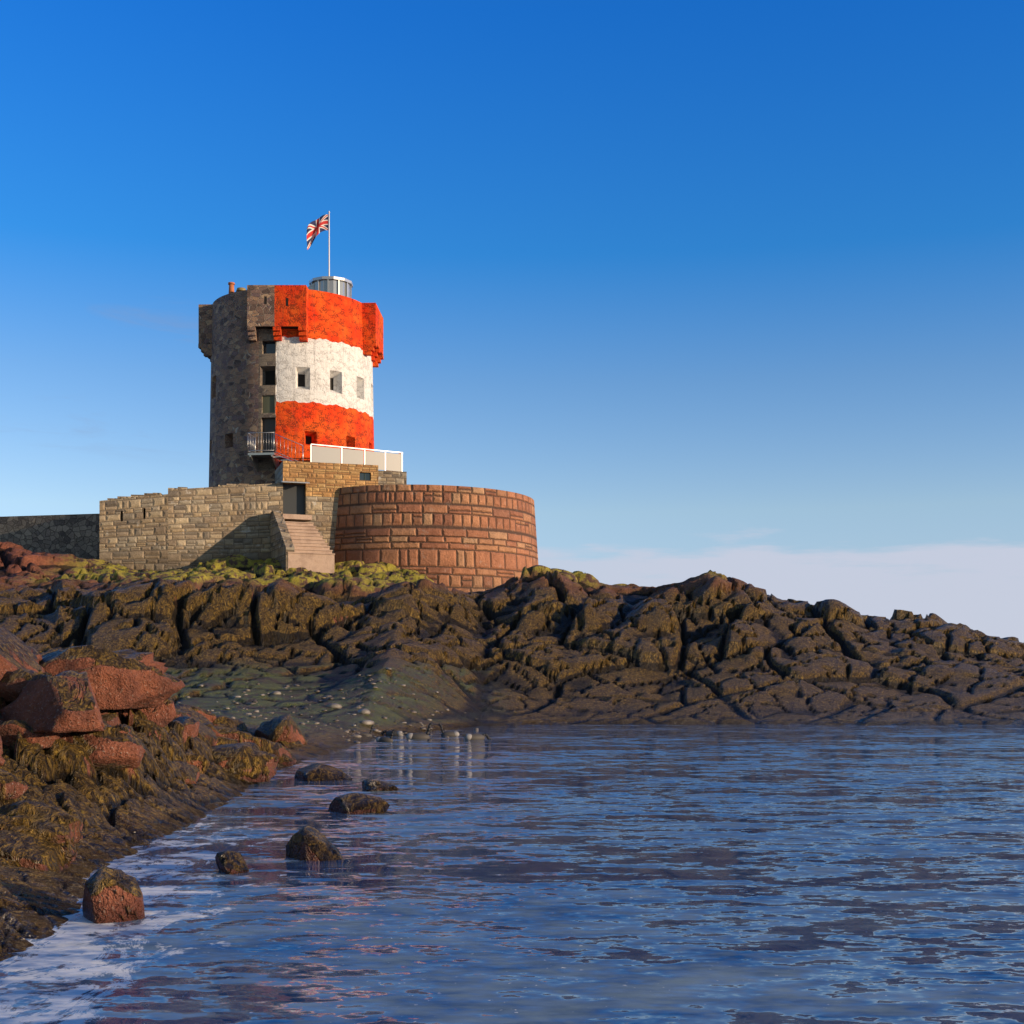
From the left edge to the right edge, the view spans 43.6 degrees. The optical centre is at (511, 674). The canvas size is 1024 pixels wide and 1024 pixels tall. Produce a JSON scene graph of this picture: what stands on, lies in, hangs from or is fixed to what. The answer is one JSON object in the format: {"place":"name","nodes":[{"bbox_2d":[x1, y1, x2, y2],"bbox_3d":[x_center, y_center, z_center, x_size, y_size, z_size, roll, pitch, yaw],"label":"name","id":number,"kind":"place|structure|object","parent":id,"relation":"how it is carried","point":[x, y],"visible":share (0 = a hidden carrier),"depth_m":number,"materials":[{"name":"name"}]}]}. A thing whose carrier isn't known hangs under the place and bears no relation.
{"place":"outdoors","nodes":[
{"label":"outdoors","id":0,"kind":"place"},
{"bbox_2d":[0,514,98,558],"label":"breakwater wall","id":1,"kind":"structure","parent":0,"point":[77,535],"depth_m":67.11,"materials":[{"name":"grey stone"}]},
{"bbox_2d":[99,493,167,570],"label":"platform wall","id":2,"kind":"structure","parent":0,"point":[133,532],"depth_m":64.16,"materials":[{"name":"beige stone"}]},
{"bbox_2d":[168,483,282,569],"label":"platform wall","id":3,"kind":"structure","parent":0,"point":[205,524],"depth_m":64.97,"materials":[{"name":"beige stone"}]},
{"bbox_2d":[275,461,377,553],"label":"stone wall","id":4,"kind":"structure","parent":0,"point":[316,497],"depth_m":66.39,"materials":[{"name":"beige stone"}]},
{"bbox_2d":[281,481,309,482],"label":"door canopy","id":5,"kind":"object","parent":4,"relation":"attached to","point":[295,482],"visible":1,"depth_m":65.50,"materials":[{"name":"grey concrete"}]},
{"bbox_2d":[378,470,406,484],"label":"stone wall","id":6,"kind":"structure","parent":0,"point":[392,477],"depth_m":67.45,"materials":[{"name":"beige stone"}]},
{"bbox_2d":[0,724,1023,1023],"bbox_3d":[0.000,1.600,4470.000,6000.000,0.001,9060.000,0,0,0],"label":"sea water","id":7,"kind":"structure","parent":0,"point":[688,874],"depth_m":9.38,"materials":[{"name":"blue liquid"}]},
{"bbox_2d":[361,725,374,736],"bbox_3d":[-3.764,1.474,32.396,0.629,0.354,0.204,0,0,-17],"label":"goose","id":8,"kind":"object","parent":7,"relation":"on","point":[369,733],"visible":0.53,"depth_m":32.41,"materials":[{"name":"grey"}]},
{"bbox_2d":[373,729,394,741],"bbox_3d":[-3.013,1.474,30.205,0.629,0.354,0.204,0,0,22],"label":"goose","id":9,"kind":"object","parent":7,"relation":"on","point":[384,739],"visible":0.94,"depth_m":30.11,"materials":[{"name":"grey"}]},
{"bbox_2d":[381,730,406,735],"bbox_3d":[-3.075,1.555,33.109,0.819,0.209,0.238,0,0,20],"label":"goose","id":10,"kind":"object","parent":7,"relation":"on","point":[395,733],"visible":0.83,"depth_m":33.00,"materials":[{"name":"grey"}]},
{"bbox_2d":[402,723,433,739],"bbox_3d":[-2.319,1.433,31.398,0.836,0.470,0.272,0,0,-6],"label":"goose","id":11,"kind":"object","parent":7,"relation":"on","point":[417,736],"visible":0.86,"depth_m":31.31,"materials":[{"name":"grey"}]},
{"bbox_2d":[437,724,461,736],"bbox_3d":[-1.585,1.464,32.902,0.680,0.383,0.221,0,0,-9],"label":"goose","id":12,"kind":"object","parent":7,"relation":"on","point":[451,733],"visible":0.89,"depth_m":32.84,"materials":[{"name":"grey"}]},
{"bbox_2d":[462,733,490,739],"bbox_3d":[-0.875,1.552,31.214,0.877,0.224,0.255,0,0,-29],"label":"goose","id":13,"kind":"object","parent":7,"relation":"on","point":[474,736],"visible":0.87,"depth_m":31.09,"materials":[{"name":"grey"}]},
{"bbox_2d":[0,542,1023,961],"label":"terrain rocks","id":14,"kind":"object","parent":7,"relation":"in","point":[540,646],"visible":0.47,"depth_m":45.10,"materials":[{"name":"brown stone"}]},
{"bbox_2d":[0,627,397,923],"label":"shore boulders","id":15,"kind":"object","parent":14,"relation":"on","point":[78,690],"visible":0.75,"depth_m":13.47,"materials":[{"name":"brown stone"}]},
{"bbox_2d":[209,290,373,486],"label":"tower wall","id":16,"kind":"structure","parent":14,"relation":"on","point":[317,388],"depth_m":72.49,"materials":[{"name":"orange stone"}]},
{"bbox_2d":[198,304,211,361],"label":"machicolation","id":17,"kind":"object","parent":16,"relation":"on","point":[205,331],"visible":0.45,"depth_m":75.12,"materials":[{"name":"grey stone"}]},
{"bbox_2d":[228,282,245,292],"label":"chimney pots","id":18,"kind":"object","parent":16,"relation":"on","point":[231,286],"visible":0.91,"depth_m":73.20,"materials":[{"name":"brown ceramic"}]},
{"bbox_2d":[247,285,308,341],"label":"machicolation","id":19,"kind":"object","parent":16,"relation":"on","point":[277,309],"visible":1,"depth_m":71.38,"materials":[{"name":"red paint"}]},
{"bbox_2d":[247,432,402,472],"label":"balcony railing","id":20,"kind":"object","parent":16,"relation":"attached to","point":[384,460],"visible":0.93,"depth_m":71.13,"materials":[{"name":"silver metal"}]},
{"bbox_2d":[308,276,352,297],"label":"roof lantern","id":21,"kind":"object","parent":16,"relation":"on","point":[337,285],"visible":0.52,"depth_m":75.86,"materials":[{"name":"silver metal"}]},
{"bbox_2d":[328,211,329,275],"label":"flagpole","id":22,"kind":"object","parent":21,"relation":"attached to","point":[329,244],"visible":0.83,"depth_m":76.78,"materials":[{"name":"white metal"}]},
{"bbox_2d":[307,214,327,249],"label":"flag","id":23,"kind":"object","parent":22,"relation":"attached to","point":[315,228],"visible":1,"depth_m":76.69,"materials":[{"name":"fabric"}]},
{"bbox_2d":[362,303,383,367],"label":"machicolation","id":24,"kind":"object","parent":16,"relation":"on","point":[372,329],"visible":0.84,"depth_m":74.80,"materials":[{"name":"red paint"}]},
{"bbox_2d":[270,511,334,572],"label":"door steps","id":25,"kind":"structure","parent":14,"relation":"on","point":[297,544],"depth_m":63.31,"materials":[{"name":"beige stone"}]},
{"bbox_2d":[176,668,477,743],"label":"pebbles","id":26,"kind":"object","parent":14,"relation":"on","point":[360,711],"visible":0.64,"depth_m":35.66,"materials":[{"name":"stone"}]},
{"bbox_2d":[334,484,537,592],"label":"bastion wall","id":27,"kind":"structure","parent":14,"relation":"on","point":[466,539],"depth_m":65.83,"materials":[{"name":"brown stone"}]},
{"bbox_2d":[0,0,1023,642],"label":"sky","id":28,"kind":"structure","parent":0,"point":[730,288],"materials":[{"name":"blue"}]}
]}

